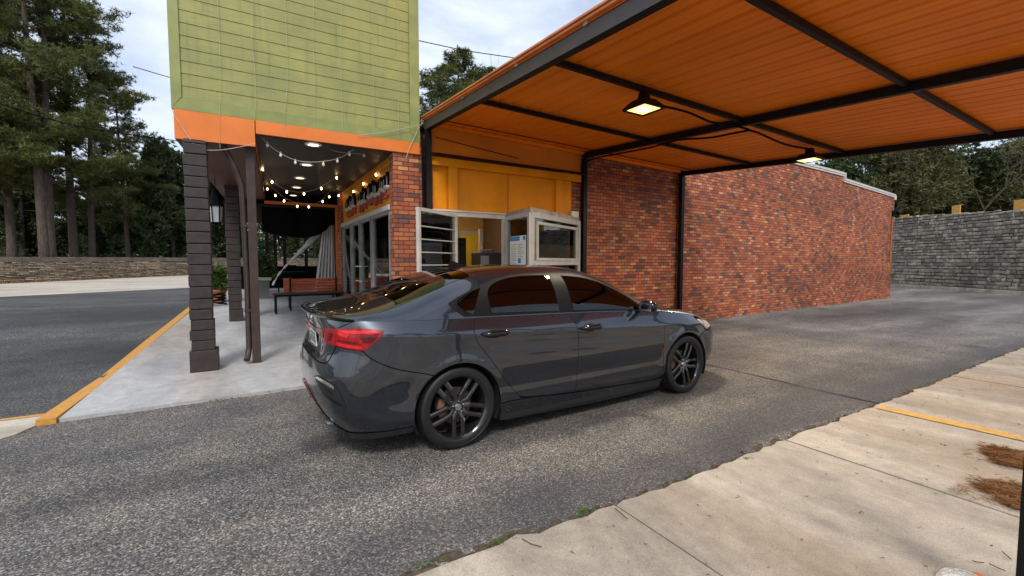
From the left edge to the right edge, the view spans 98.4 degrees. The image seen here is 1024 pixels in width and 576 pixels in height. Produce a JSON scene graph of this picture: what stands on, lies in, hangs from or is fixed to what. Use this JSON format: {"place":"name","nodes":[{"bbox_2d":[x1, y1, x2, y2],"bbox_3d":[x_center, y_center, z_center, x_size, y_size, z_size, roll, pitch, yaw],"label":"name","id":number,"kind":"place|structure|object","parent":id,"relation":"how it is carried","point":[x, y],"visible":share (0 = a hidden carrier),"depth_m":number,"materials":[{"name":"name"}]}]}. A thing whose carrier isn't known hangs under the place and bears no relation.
{"place":"outdoors","nodes":[
{"label":"outdoors","id":0,"kind":"place"},
{"bbox_2d":[0,104,176,140],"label":"overhead wire","id":1,"kind":"object","parent":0,"point":[85,127],"visible":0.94,"depth_m":19.00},
{"bbox_2d":[0,275,227,296],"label":"sidewalk","id":2,"kind":"structure","parent":0,"point":[81,286],"depth_m":17.50,"materials":[{"name":"concrete"}]},
{"bbox_2d":[3,287,314,420],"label":"ground","id":3,"kind":"structure","parent":0,"point":[115,291],"depth_m":15.70,"materials":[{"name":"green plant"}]},
{"bbox_2d":[0,185,37,253],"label":"evergreen tree","id":4,"kind":"object","parent":3,"relation":"on","point":[18,216],"visible":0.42,"depth_m":43.09,"materials":[{"name":"green plant"}]},
{"bbox_2d":[0,416,40,439],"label":"gutter","id":5,"kind":"object","parent":3,"relation":"on","point":[10,428],"visible":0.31,"depth_m":3.82,"materials":[{"name":"concrete"}]},
{"bbox_2d":[0,54,53,179],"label":"pine tree","id":6,"kind":"object","parent":3,"relation":"on","point":[20,64],"visible":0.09,"depth_m":29.69,"materials":[{"name":"green plant"}]},
{"bbox_2d":[0,103,57,256],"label":"pine tree","id":7,"kind":"object","parent":3,"relation":"on","point":[22,246],"depth_m":43.51,"materials":[{"name":"green plant"}]},
{"bbox_2d":[14,176,67,256],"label":"evergreen tree","id":8,"kind":"object","parent":3,"relation":"on","point":[30,225],"visible":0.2,"depth_m":44.46,"materials":[{"name":"green plant"}]},
{"bbox_2d":[0,0,83,256],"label":"pine tree","id":9,"kind":"object","parent":3,"relation":"on","point":[7,183],"visible":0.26,"depth_m":29.81,"materials":[{"name":"green plant"}]},
{"bbox_2d":[0,0,132,256],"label":"pine tree","id":10,"kind":"object","parent":3,"relation":"on","point":[42,229],"visible":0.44,"depth_m":29.23,"materials":[{"name":"green plant"}]},
{"bbox_2d":[36,188,97,256],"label":"evergreen tree","id":11,"kind":"object","parent":3,"relation":"on","point":[61,230],"visible":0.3,"depth_m":42.31,"materials":[{"name":"green plant"}]},
{"bbox_2d":[0,0,147,256],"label":"pine tree","id":12,"kind":"object","parent":3,"relation":"on","point":[72,223],"visible":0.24,"depth_m":33.24,"materials":[{"name":"green plant"}]},
{"bbox_2d":[0,0,156,256],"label":"pine tree","id":13,"kind":"object","parent":3,"relation":"on","point":[44,159],"visible":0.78,"depth_m":29.57,"materials":[{"name":"green plant"}]},
{"bbox_2d":[19,50,162,256],"bbox_3d":[-32.776,-10.256,34.802,9.440,17.821,8.280,2,4,29],"label":"pine tree","id":14,"kind":"object","parent":3,"relation":"on","point":[127,175],"visible":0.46,"depth_m":34.45,"materials":[{"name":"green plant"}]},
{"bbox_2d":[76,143,107,231],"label":"pine tree","id":15,"kind":"object","parent":3,"relation":"on","point":[94,149],"visible":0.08,"depth_m":50.54,"materials":[{"name":"green plant"}]},
{"bbox_2d":[64,172,121,256],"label":"evergreen tree","id":16,"kind":"object","parent":3,"relation":"on","point":[102,246],"visible":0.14,"depth_m":46.32,"materials":[{"name":"green plant"}]},
{"bbox_2d":[0,274,186,282],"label":"pine straw","id":17,"kind":"object","parent":3,"relation":"on","point":[82,278],"visible":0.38,"depth_m":21.59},
{"bbox_2d":[0,286,223,418],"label":"parking lot","id":18,"kind":"structure","parent":3,"relation":"on","point":[56,350],"depth_m":7.44,"materials":[{"name":"asphalt"}]},
{"bbox_2d":[0,413,44,420],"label":"gutter line","id":19,"kind":"object","parent":18,"relation":"on","point":[21,417],"depth_m":4.03,"materials":[{"name":"yellow paint"}]},
{"bbox_2d":[35,307,189,426],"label":"kerb","id":20,"kind":"structure","parent":3,"relation":"on","point":[54,415],"depth_m":4.93,"materials":[{"name":"yellow paint"}]},
{"bbox_2d":[0,231,225,257],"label":"undergrowth","id":21,"kind":"object","parent":3,"relation":"on","point":[60,250],"visible":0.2,"depth_m":37.64,"materials":[{"name":"green plant"}]},
{"bbox_2d":[55,80,182,256],"bbox_3d":[-31.953,-9.454,36.987,7.652,15.924,6.611,0,3,-6],"label":"pine tree","id":22,"kind":"object","parent":3,"relation":"on","point":[133,204],"visible":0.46,"depth_m":36.78,"materials":[{"name":"green plant"}]},
{"bbox_2d":[97,200,142,256],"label":"evergreen tree","id":23,"kind":"object","parent":3,"relation":"on","point":[110,228],"visible":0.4,"depth_m":42.72,"materials":[{"name":"green plant"}]},
{"bbox_2d":[115,134,174,235],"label":"pine tree","id":24,"kind":"object","parent":3,"relation":"on","point":[140,151],"visible":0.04,"depth_m":40.56,"materials":[{"name":"green plant"}]},
{"bbox_2d":[112,185,177,251],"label":"evergreen tree","id":25,"kind":"object","parent":3,"relation":"on","point":[121,231],"depth_m":43.47,"materials":[{"name":"green plant"}]},
{"bbox_2d":[126,136,186,257],"bbox_3d":[-30.526,-7.233,39.516,5.914,12.365,6.879,-3,5,-43],"label":"evergreen tree","id":26,"kind":"object","parent":3,"relation":"on","point":[168,215],"visible":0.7,"depth_m":38.06,"materials":[{"name":"green plant"}]},
{"bbox_2d":[0,257,317,283],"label":"ledge stone wall","id":27,"kind":"structure","parent":3,"relation":"on","point":[25,269],"depth_m":22.53,"materials":[{"name":"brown stone"}]},
{"bbox_2d":[0,214,318,257],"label":"wood","id":28,"kind":"object","parent":3,"relation":"on","point":[260,235],"visible":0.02,"depth_m":57.35,"materials":[{"name":"green plant"}]},
{"bbox_2d":[59,289,334,421],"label":"porch slab","id":29,"kind":"structure","parent":3,"relation":"on","point":[156,374],"depth_m":5.64,"materials":[{"name":"concrete"}]},
{"bbox_2d":[182,138,219,372],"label":"masonry column","id":30,"kind":"structure","parent":29,"relation":"on","point":[204,355],"depth_m":5.55,"materials":[{"name":"brick"}]},
{"bbox_2d":[211,262,227,301],"bbox_3d":[-7.764,-0.187,11.617,0.943,1.120,0.851,2,4,25],"label":"potted plant","id":31,"kind":"object","parent":29,"relation":"on","point":[220,275],"visible":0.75,"depth_m":11.51,"materials":[{"name":"green plant"}]},
{"bbox_2d":[213,293,226,304],"bbox_3d":[-7.336,0.268,10.934,0.462,0.314,0.472,-2,4,-31],"label":"coiled hose","id":32,"kind":"object","parent":29,"relation":"on","point":[222,298],"visible":0.52,"depth_m":10.86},
{"bbox_2d":[224,186,243,321],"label":"masonry column","id":33,"kind":"structure","parent":29,"relation":"on","point":[233,246],"depth_m":8.88,"materials":[{"name":"brick"}]},
{"bbox_2d":[245,148,260,362],"bbox_3d":[-3.534,-0.418,6.037,0.105,2.915,0.100,-2,4,-31],"label":"wooden post","id":34,"kind":"object","parent":29,"relation":"on","point":[253,251],"visible":1,"depth_m":5.99,"materials":[{"name":"brown paint"}]},
{"bbox_2d":[221,146,251,361],"bbox_3d":[-3.677,-0.431,5.914,0.287,2.876,0.168,-2,4,-31],"label":"downspout","id":35,"kind":"object","parent":34,"relation":"attached to","point":[244,226],"visible":0.98,"depth_m":5.97,"materials":[{"name":"brown paint"}]},
{"bbox_2d":[259,277,271,298],"bbox_3d":[-7.179,0.000,12.751,0.420,0.600,0.350,-2,4,-31],"label":"planter stand","id":36,"kind":"object","parent":29,"relation":"on","point":[264,292],"visible":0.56,"depth_m":12.65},
{"bbox_2d":[258,252,279,281],"bbox_3d":[-8.587,-0.616,15.215,1.201,1.454,1.296,-2,4,-31],"label":"potted plant","id":37,"kind":"object","parent":29,"relation":"on","point":[266,267],"visible":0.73,"depth_m":15.04,"materials":[{"name":"green plant"}]},
{"bbox_2d":[277,265,296,291],"bbox_3d":[-7.652,-0.327,15.006,0.440,0.920,0.440,0,3,4],"label":"patio chair","id":38,"kind":"object","parent":29,"relation":"on","point":[289,266],"visible":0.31,"depth_m":15.18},
{"bbox_2d":[272,290,343,313],"bbox_3d":[-4.760,0.325,10.352,1.500,0.475,0.300,-2,4,-31],"label":"long bench","id":39,"kind":"object","parent":29,"relation":"on","point":[305,293],"visible":0.91,"depth_m":10.20,"materials":[{"name":"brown wood"}]},
{"bbox_2d":[283,277,336,310],"bbox_3d":[-4.941,0.126,10.818,1.175,0.800,0.435,-2,4,-31],"label":"slatted bench","id":40,"kind":"object","parent":29,"relation":"on","point":[301,285],"visible":0.91,"depth_m":10.64,"materials":[{"name":"orange wood"}]},
{"bbox_2d":[173,181,225,253],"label":"evergreen tree","id":41,"kind":"object","parent":3,"relation":"on","point":[216,228],"visible":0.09,"depth_m":43.50,"materials":[{"name":"green plant"}]},
{"bbox_2d":[212,222,248,257],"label":"evergreen tree","id":42,"kind":"object","parent":3,"relation":"on","point":[221,254],"visible":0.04,"depth_m":48.79,"materials":[{"name":"green plant"}]},
{"bbox_2d":[265,232,268,253],"bbox_3d":[-9.666,-1.230,17.458,0.120,2.445,0.120,-2,4,-31],"label":"porch post","id":43,"kind":"object","parent":3,"relation":"on","point":[266,243],"depth_m":17.38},
{"bbox_2d":[273,234,276,265],"bbox_3d":[-9.510,-1.249,17.758,0.120,2.443,0.120,-2,4,-31],"label":"porch post","id":44,"kind":"object","parent":3,"relation":"on","point":[275,245],"visible":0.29,"depth_m":17.69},
{"bbox_2d":[240,266,316,288],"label":"wall","id":45,"kind":"structure","parent":3,"relation":"on","point":[311,271],"depth_m":17.41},
{"bbox_2d":[257,223,301,257],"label":"evergreen tree","id":46,"kind":"object","parent":3,"relation":"on","point":[292,243],"visible":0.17,"depth_m":51.49,"materials":[{"name":"green plant"}]},
{"bbox_2d":[282,236,286,264],"bbox_3d":[-9.288,-1.268,18.057,0.120,2.440,0.120,-2,4,-31],"label":"porch post","id":47,"kind":"object","parent":3,"relation":"on","point":[284,251],"visible":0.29,"depth_m":17.99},
{"bbox_2d":[304,238,307,265],"bbox_3d":[-8.553,-1.284,18.357,0.120,2.442,0.120,-2,4,-31],"label":"porch post","id":48,"kind":"object","parent":3,"relation":"on","point":[306,255],"visible":0.29,"depth_m":18.30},
{"bbox_2d":[307,237,319,257],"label":"evergreen tree","id":49,"kind":"object","parent":3,"relation":"on","point":[315,247],"visible":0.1,"depth_m":48.84,"materials":[{"name":"green plant"}]},
{"bbox_2d":[419,60,474,126],"bbox_3d":[-5.551,-8.799,33.954,11.385,16.484,12.980,-3,5,-43],"label":"pine tree","id":50,"kind":"object","parent":3,"relation":"on","point":[439,77],"visible":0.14,"depth_m":32.41,"materials":[{"name":"green plant"}]},
{"bbox_2d":[419,44,485,123],"bbox_3d":[-3.273,-10.063,35.610,11.594,18.819,10.017,3,4,40],"label":"pine tree","id":51,"kind":"object","parent":3,"relation":"on","point":[456,57],"visible":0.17,"depth_m":34.51,"materials":[{"name":"green plant"}]},
{"bbox_2d":[420,65,496,112],"bbox_3d":[-2.692,-9.328,36.356,12.374,17.264,10.521,-3,4,-40],"label":"pine tree","id":52,"kind":"object","parent":3,"relation":"on","point":[489,69],"visible":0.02,"depth_m":34.95,"materials":[{"name":"green plant"}]},
{"bbox_2d":[167,0,896,319],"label":"restaurant building","id":53,"kind":"structure","parent":3,"relation":"on","point":[779,238],"depth_m":7.88,"materials":[{"name":"brick"}]},
{"bbox_2d":[172,111,254,150],"bbox_3d":[-3.749,-1.946,5.579,0.862,0.432,0.008,-2,4,-31],"label":"light wire","id":54,"kind":"object","parent":53,"relation":"attached to","point":[211,150],"visible":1,"depth_m":5.58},
{"bbox_2d":[209,178,224,223],"bbox_3d":[-5.321,-1.572,7.927,0.270,0.820,0.234,-2,4,-31],"label":"hanging lantern","id":55,"kind":"object","parent":53,"relation":"hanging from","point":[217,206],"visible":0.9,"depth_m":7.88,"materials":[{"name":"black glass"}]},
{"bbox_2d":[217,0,219,139],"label":"siding seam","id":56,"kind":"object","parent":53,"relation":"attached to","point":[219,105],"visible":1,"depth_m":5.60,"materials":[{"name":"paint"}]},
{"bbox_2d":[272,234,319,285],"bbox_3d":[-5.705,-0.799,11.706,1.198,1.447,0.205,-2,4,-31],"label":"curtain","id":57,"kind":"object","parent":53,"relation":"hanging from","point":[309,242],"visible":0.94,"depth_m":11.73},
{"bbox_2d":[261,206,334,237],"bbox_3d":[-5.419,-1.667,11.409,1.813,0.753,0.174,-2,4,-31],"label":"awning","id":58,"kind":"object","parent":53,"relation":"hanging from","point":[294,222],"visible":0.92,"depth_m":11.31,"materials":[{"name":"fabric"}]},
{"bbox_2d":[260,135,356,165],"bbox_3d":[-2.784,-2.031,6.370,1.553,0.562,0.038,-2,4,-31],"label":"bulb string","id":59,"kind":"object","parent":53,"relation":"hanging from","point":[295,162],"visible":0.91,"depth_m":6.23,"materials":[{"name":"glass"}]},
{"bbox_2d":[304,142,321,146],"bbox_3d":[-2.840,-2.047,6.315,0.230,0.014,0.230,-2,4,-31],"label":"porch downlight","id":60,"kind":"object","parent":53,"relation":"attached to","point":[312,144],"visible":1,"depth_m":6.29,"materials":[{"name":"white paint"}]},
{"bbox_2d":[315,226,334,290],"bbox_3d":[-5.072,-0.765,11.913,0.537,1.838,0.066,-2,4,-31],"label":"curtain","id":61,"kind":"object","parent":53,"relation":"hanging from","point":[326,267],"visible":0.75,"depth_m":11.94,"materials":[{"name":"fabric"}]},
{"bbox_2d":[342,224,351,295],"bbox_3d":[-3.807,-0.616,10.271,0.070,1.640,0.980,-2,4,-31],"label":"window","id":62,"kind":"structure","parent":53,"relation":"in","point":[346,231],"depth_m":10.41,"materials":[{"name":"grey glass"}]},
{"bbox_2d":[351,221,360,293],"bbox_3d":[-3.338,-0.317,9.443,0.125,2.140,0.850,-2,4,-31],"label":"door","id":63,"kind":"structure","parent":53,"relation":"in","point":[355,235],"depth_m":9.57,"materials":[{"name":"grey glass"}]},
{"bbox_2d":[359,217,371,290],"bbox_3d":[-2.852,-0.270,8.628,0.125,2.140,0.950,-2,4,-31],"label":"door","id":64,"kind":"structure","parent":53,"relation":"in","point":[365,266],"depth_m":8.73,"materials":[{"name":"grey glass"}]},
{"bbox_2d":[344,172,389,217],"bbox_3d":[-2.883,-1.737,8.590,0.100,0.484,3.584,-2,4,-31],"label":"shop sign","id":65,"kind":"object","parent":53,"relation":"attached to","point":[373,191],"visible":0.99,"depth_m":8.07,"materials":[{"name":"black paint"}]},
{"bbox_2d":[371,210,390,286],"bbox_3d":[-2.246,-0.329,7.657,0.070,1.910,1.230,-2,4,-31],"label":"window","id":66,"kind":"structure","parent":53,"relation":"in","point":[381,249],"depth_m":7.72,"materials":[{"name":"clear glass"}]},
{"bbox_2d":[421,133,424,207],"bbox_3d":[-1.407,-0.764,7.042,0.053,3.350,0.043,-2,4,-31],"label":"conduit","id":67,"kind":"object","parent":53,"relation":"attached to","point":[422,166],"visible":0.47,"depth_m":6.96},
{"bbox_2d":[458,238,465,264],"bbox_3d":[-1.488,-0.072,9.364,0.400,1.900,1.600,-2,4,-31],"label":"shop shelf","id":68,"kind":"object","parent":53,"relation":"in","point":[461,250],"visible":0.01,"depth_m":8.70,"materials":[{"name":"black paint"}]},
{"bbox_2d":[461,234,477,264],"bbox_3d":[-0.990,-0.232,10.563,0.510,2.080,0.024,-2,4,-31],"label":"interior door","id":69,"kind":"structure","parent":53,"relation":"in","point":[471,240],"depth_m":10.51,"materials":[{"name":"yellow paint"}]},
{"bbox_2d":[433,209,506,263],"bbox_3d":[-0.754,-0.632,7.526,1.540,1.330,0.150,-2,4,-31],"label":"window frame","id":70,"kind":"structure","parent":53,"relation":"in","point":[472,214],"depth_m":7.67,"materials":[{"name":"metal"}]},
{"bbox_2d":[436,137,518,158],"bbox_3d":[-0.548,-2.362,7.471,1.581,0.162,0.018,-2,4,-32],"label":"power cable","id":71,"kind":"object","parent":53,"relation":"attached to","point":[476,147],"visible":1,"depth_m":7.43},
{"bbox_2d":[471,249,500,264],"bbox_3d":[-0.502,-0.401,9.105,0.550,0.785,0.420,-2,4,-31],"label":"drinks machine","id":72,"kind":"object","parent":53,"relation":"on","point":[487,256],"visible":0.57,"depth_m":8.93,"materials":[{"name":"grey plastic"}]},
{"bbox_2d":[510,235,525,263],"bbox_3d":[0.095,-0.559,7.395,0.004,0.620,0.592,-2,4,-26],"label":"notice poster","id":73,"kind":"object","parent":53,"relation":"attached to","point":[517,249],"visible":0.75,"depth_m":7.37,"materials":[{"name":"paper"}]},
{"bbox_2d":[569,211,578,216],"bbox_3d":[1.218,-1.424,8.666,0.180,0.160,0.070,-2,4,-31],"label":"junction box","id":74,"kind":"object","parent":53,"relation":"attached to","point":[574,213],"visible":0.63,"depth_m":8.63,"materials":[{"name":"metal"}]},
{"bbox_2d":[581,130,748,183],"bbox_3d":[2.263,-2.188,7.261,0.113,0.470,3.342,-2,4,-31],"label":"power cable","id":75,"kind":"object","parent":53,"relation":"attached to","point":[737,132],"visible":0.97,"depth_m":6.93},
{"bbox_2d":[889,216,892,259],"bbox_3d":[15.013,-1.971,17.491,0.109,1.752,0.043,-3,4,-39],"label":"conduit","id":76,"kind":"object","parent":53,"relation":"attached to","point":[891,237],"visible":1,"depth_m":17.49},
{"bbox_2d":[892,209,903,215],"bbox_3d":[15.217,-2.980,17.407,0.356,0.294,0.260,-2,4,-31],"label":"wall spotlight","id":77,"kind":"object","parent":53,"relation":"attached to","point":[897,212],"depth_m":17.36,"materials":[{"name":"black paint"}]},
{"bbox_2d":[815,157,882,183],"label":"evergreen tree","id":78,"kind":"object","parent":3,"relation":"on","point":[849,168],"visible":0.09,"depth_m":41.94,"materials":[{"name":"green plant"}]},
{"bbox_2d":[821,157,896,217],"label":"evergreen tree","id":79,"kind":"object","parent":3,"relation":"on","point":[843,165],"visible":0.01,"depth_m":55.10,"materials":[{"name":"green plant"}]},
{"bbox_2d":[891,209,1023,290],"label":"retaining wall","id":80,"kind":"structure","parent":3,"relation":"on","point":[981,250],"depth_m":22.52,"materials":[{"name":"grey stone"}]},
{"bbox_2d":[419,40,513,57],"bbox_3d":[-2.877,-17.352,32.239,8.146,0.724,0.058,-2,4,-31],"label":"overhead wire","id":81,"kind":"object","parent":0,"point":[465,50],"visible":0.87,"depth_m":31.89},
{"bbox_2d":[209,391,753,567],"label":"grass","id":82,"kind":"structure","parent":0,"point":[496,540],"depth_m":2.28,"materials":[{"name":"green plant"}]},
{"bbox_2d":[0,286,1023,575],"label":"driveway","id":83,"kind":"structure","parent":0,"point":[246,486],"depth_m":3.20,"materials":[{"name":"asphalt"}]},
{"bbox_2d":[300,261,712,447],"bbox_3d":[0.253,0.428,4.777,4.566,1.432,2.060,-2,4,-32],"label":"parked car","id":84,"kind":"object","parent":83,"relation":"on","point":[480,346],"visible":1,"depth_m":3.57,"materials":[{"name":"grey paint"}]},
{"bbox_2d":[300,323,1023,575],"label":"leaf litter","id":85,"kind":"object","parent":83,"relation":"on","point":[806,496],"visible":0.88,"depth_m":2.76,"materials":[{"name":"brown plant"}]},
{"bbox_2d":[399,346,1023,575],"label":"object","id":86,"kind":"structure","parent":83,"relation":"on","point":[449,556],"depth_m":2.42,"materials":[{"name":"concrete"}]},
{"bbox_2d":[706,364,877,402],"bbox_3d":[2.441,1.036,6.587,0.060,0.001,4.992,-2,4,-30],"label":"asphalt seam","id":87,"kind":"object","parent":83,"relation":"on","point":[799,385],"visible":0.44,"depth_m":5.09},
{"bbox_2d":[890,283,1023,294],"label":"kerb","id":88,"kind":"structure","parent":83,"relation":"on","point":[967,289],"depth_m":22.08,"materials":[{"name":"concrete"}]},
{"bbox_2d":[1,0,1022,257],"label":"sky","id":89,"kind":"structure","parent":0,"point":[508,28],"materials":[{"name":"white"}]},
{"bbox_2d":[416,348,1023,575],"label":"concrete apron","id":90,"kind":"object","parent":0,"point":[832,527],"visible":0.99,"depth_m":2.50,"materials":[{"name":"concrete"}]},
{"bbox_2d":[421,0,1023,575],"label":"drive through canopy","id":91,"kind":"object","parent":90,"relation":"on","point":[837,78],"visible":0.98,"depth_m":4.71,"materials":[{"name":"metal"}]},
{"bbox_2d":[622,91,665,116],"bbox_3d":[1.478,-2.092,4.954,0.330,0.190,0.330,-2,4,-32],"label":"canopy floodlight","id":92,"kind":"object","parent":91,"relation":"attached to","point":[644,104],"visible":1,"depth_m":4.91,"materials":[{"name":"black paint"}]},
{"bbox_2d":[665,105,811,149],"bbox_3d":[3.160,-2.132,5.941,3.822,0.110,0.209,-2,4,-31],"label":"power cable","id":93,"kind":"object","parent":91,"relation":"attached to","point":[720,123],"visible":0.95,"depth_m":5.80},
{"bbox_2d":[793,148,825,163],"bbox_3d":[4.735,-2.125,7.031,0.330,0.190,0.330,-2,4,-32],"label":"canopy floodlight","id":94,"kind":"object","parent":91,"relation":"attached to","point":[809,156],"visible":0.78,"depth_m":6.99,"materials":[{"name":"black paint"}]},
{"bbox_2d":[522,508,1011,570],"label":"twigs","id":95,"kind":"object","parent":90,"relation":"on","point":[627,518],"visible":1,"depth_m":2.12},
{"bbox_2d":[877,405,1023,440],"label":"apron line","id":96,"kind":"object","parent":90,"relation":"on","point":[970,426],"visible":1,"depth_m":3.84,"materials":[{"name":"yellow paint"}]},
{"bbox_2d":[935,567,984,575],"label":"painted stone","id":97,"kind":"object","parent":90,"relation":"on","point":[947,571],"visible":1,"depth_m":1.95,"materials":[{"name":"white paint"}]},
{"bbox_2d":[947,467,1021,511],"bbox_3d":[2.985,1.229,2.676,0.617,0.097,0.438,-2,4,-31],"label":"pine straw","id":98,"kind":"object","parent":90,"relation":"on","point":[999,488],"visible":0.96,"depth_m":2.69,"materials":[{"name":"plant"}]},
{"bbox_2d":[963,441,1023,470],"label":"pine straw","id":99,"kind":"object","parent":90,"relation":"on","point":[1012,455],"visible":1,"depth_m":3.17,"materials":[{"name":"plant"}]},
{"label":"upper bank","id":100,"kind":"structure","parent":0,"visible":0},
{"bbox_2d":[846,148,942,217],"bbox_3d":[35.786,-9.725,41.707,8.566,13.030,8.760,2,4,28],"label":"evergreen tree","id":101,"kind":"object","parent":100,"relation":"on","point":[885,181],"visible":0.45,"depth_m":39.31,"materials":[{"name":"green plant"}]},
{"bbox_2d":[874,148,925,217],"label":"bare tree","id":102,"kind":"object","parent":100,"relation":"on","point":[908,163],"visible":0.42,"depth_m":37.88,"materials":[{"name":"plant"}]},
{"bbox_2d":[868,143,980,215],"bbox_3d":[37.849,-9.448,41.145,8.021,12.547,10.559,3,5,45],"label":"evergreen tree","id":103,"kind":"object","parent":100,"relation":"on","point":[944,191],"visible":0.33,"depth_m":39.01,"materials":[{"name":"green plant"}]},
{"bbox_2d":[931,147,980,212],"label":"evergreen tree","id":104,"kind":"object","parent":100,"relation":"on","point":[938,151],"visible":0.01,"depth_m":51.53,"materials":[{"name":"green plant"}]},
{"bbox_2d":[952,205,960,213],"bbox_3d":[23.988,-3.314,23.870,0.110,2.270,0.480,0,3,3],"label":"orange panel","id":105,"kind":"object","parent":100,"relation":"on","point":[956,209],"visible":0.49,"depth_m":23.78,"materials":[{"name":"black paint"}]},
{"bbox_2d":[928,142,1021,215],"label":"evergreen tree","id":106,"kind":"object","parent":100,"relation":"on","point":[989,163],"visible":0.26,"depth_m":40.72,"materials":[{"name":"green plant"}]},
{"bbox_2d":[948,138,1023,211],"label":"bare tree","id":107,"kind":"object","parent":100,"relation":"on","point":[996,195],"visible":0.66,"depth_m":38.98,"materials":[{"name":"plant"}]},
{"bbox_2d":[961,138,1023,212],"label":"evergreen tree","id":108,"kind":"object","parent":100,"relation":"on","point":[1005,198],"visible":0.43,"depth_m":40.32,"materials":[{"name":"green plant"}]},
{"bbox_2d":[986,137,1023,210],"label":"evergreen tree","id":109,"kind":"object","parent":100,"relation":"on","point":[1015,162],"visible":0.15,"depth_m":40.63,"materials":[{"name":"green plant"}]},
{"bbox_2d":[1013,199,1023,209],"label":"orange panel","id":110,"kind":"object","parent":100,"relation":"on","point":[1018,204],"visible":0.48,"depth_m":20.71,"materials":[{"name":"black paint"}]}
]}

